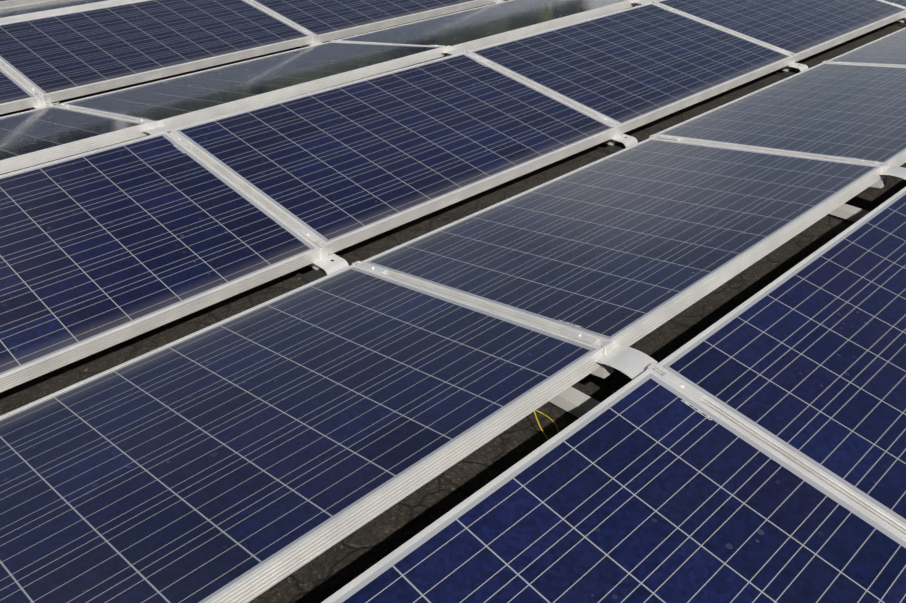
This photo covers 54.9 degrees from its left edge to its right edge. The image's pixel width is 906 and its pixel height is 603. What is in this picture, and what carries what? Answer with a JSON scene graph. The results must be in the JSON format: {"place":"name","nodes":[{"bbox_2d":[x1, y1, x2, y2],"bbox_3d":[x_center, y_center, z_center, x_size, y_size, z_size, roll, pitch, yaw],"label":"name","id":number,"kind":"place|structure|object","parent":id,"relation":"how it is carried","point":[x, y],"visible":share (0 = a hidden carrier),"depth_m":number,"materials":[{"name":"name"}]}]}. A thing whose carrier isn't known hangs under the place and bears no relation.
{"place":"outdoors","nodes":[
{"label":"outdoors","id":0,"kind":"place"},
{"bbox_2d":[0,0,905,602],"bbox_3d":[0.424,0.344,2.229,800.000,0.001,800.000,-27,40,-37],"label":"ground","id":1,"kind":"structure","parent":0,"point":[326,574],"depth_m":2.62,"materials":[{"name":"grey concrete"}]},
{"bbox_2d":[17,0,905,417],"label":"mounting brackets","id":2,"kind":"object","parent":1,"relation":"on","point":[631,362],"visible":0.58,"depth_m":2.94,"materials":[{"name":"metal"}]},
{"bbox_2d":[0,66,39,114],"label":"solar panel","id":3,"kind":"object","parent":2,"relation":"on","point":[16,94],"visible":1,"depth_m":4.28,"materials":[{"name":"glass"}]},
{"bbox_2d":[0,0,50,7],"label":"solar panel","id":4,"kind":"object","parent":2,"relation":"on","point":[6,3],"visible":0.86,"depth_m":6.13,"materials":[{"name":"metal"}]},
{"bbox_2d":[0,0,140,23],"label":"solar panel","id":5,"kind":"object","parent":2,"relation":"on","point":[30,11],"visible":0.88,"depth_m":5.42,"materials":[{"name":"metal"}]},
{"bbox_2d":[0,105,149,173],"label":"solar panel","id":6,"kind":"object","parent":2,"relation":"on","point":[39,136],"visible":0.9,"depth_m":3.49,"materials":[{"name":"glass"}]},
{"bbox_2d":[0,0,312,103],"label":"solar panel","id":7,"kind":"object","parent":2,"relation":"on","point":[59,57],"visible":0.98,"depth_m":4.95,"materials":[{"name":"glass"}]},
{"bbox_2d":[0,131,320,392],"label":"solar panel","id":8,"kind":"object","parent":2,"relation":"on","point":[101,249],"visible":1,"depth_m":2.81,"materials":[{"name":"glass"}]},
{"bbox_2d":[64,41,446,127],"bbox_3d":[-0.963,-1.115,4.364,1.650,0.046,0.990,-27,31,-37],"label":"solar panel","id":9,"kind":"object","parent":2,"relation":"on","point":[185,100],"visible":0.81,"depth_m":4.20,"materials":[{"name":"glass"}]},
{"bbox_2d":[0,264,604,602],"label":"solar panel","id":10,"kind":"object","parent":2,"relation":"on","point":[248,455],"visible":0.9,"depth_m":1.94,"materials":[{"name":"glass"}]},
{"bbox_2d":[247,0,498,42],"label":"solar panel","id":11,"kind":"object","parent":2,"relation":"on","point":[325,20],"visible":0.83,"depth_m":5.70,"materials":[{"name":"glass"}]},
{"bbox_2d":[171,52,617,254],"bbox_3d":[-0.187,-0.712,3.696,1.650,0.048,0.990,-27,49,-37],"label":"solar panel","id":12,"kind":"object","parent":2,"relation":"on","point":[339,167],"visible":0.9,"depth_m":3.56,"materials":[{"name":"glass"}]},
{"bbox_2d":[334,0,633,54],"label":"solar panel","id":13,"kind":"object","parent":2,"relation":"on","point":[478,27],"visible":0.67,"depth_m":5.24,"materials":[{"name":"glass"}]},
{"bbox_2d":[321,368,905,602],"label":"solar panel","id":14,"kind":"object","parent":2,"relation":"on","point":[649,485],"visible":1,"depth_m":1.68,"materials":[{"name":"glass"}]},
{"bbox_2d":[359,138,883,350],"bbox_3d":[0.629,-0.288,2.992,1.650,0.046,0.990,-27,31,-37],"label":"solar panel","id":15,"kind":"object","parent":2,"relation":"on","point":[630,245],"visible":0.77,"depth_m":2.82,"materials":[{"name":"glass"}]},
{"bbox_2d":[467,2,793,133],"bbox_3d":[0.999,-1.314,4.708,1.650,0.046,0.990,-27,49,-37],"label":"solar panel","id":16,"kind":"object","parent":2,"relation":"on","point":[629,69],"visible":0.9,"depth_m":4.59,"materials":[{"name":"glass"}]},
{"bbox_2d":[653,0,905,61],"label":"solar panel","id":17,"kind":"object","parent":2,"relation":"on","point":[801,29],"visible":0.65,"depth_m":5.48,"materials":[{"name":"glass"}]},
{"bbox_2d":[654,187,905,535],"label":"solar panel","id":18,"kind":"object","parent":2,"relation":"on","point":[802,364],"visible":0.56,"depth_m":2.13,"materials":[{"name":"glass"}]},
{"bbox_2d":[654,62,905,167],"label":"solar panel","id":19,"kind":"object","parent":2,"relation":"on","point":[839,111],"visible":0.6,"depth_m":3.86,"materials":[{"name":"glass"}]},
{"bbox_2d":[826,27,905,66],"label":"solar panel","id":20,"kind":"object","parent":2,"relation":"on","point":[888,50],"visible":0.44,"depth_m":4.93,"materials":[{"name":"glass"}]},
{"bbox_2d":[882,0,905,6],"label":"solar panel","id":21,"kind":"object","parent":2,"relation":"on","point":[901,2],"depth_m":6.08,"materials":[{"name":"glass"}]},
{"bbox_2d":[534,410,558,439],"bbox_3d":[0.128,0.217,2.244,0.343,0.185,0.132,20,36,29],"label":"earth wire","id":22,"kind":"object","parent":1,"relation":"on","point":[539,424],"visible":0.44,"depth_m":2.23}
]}

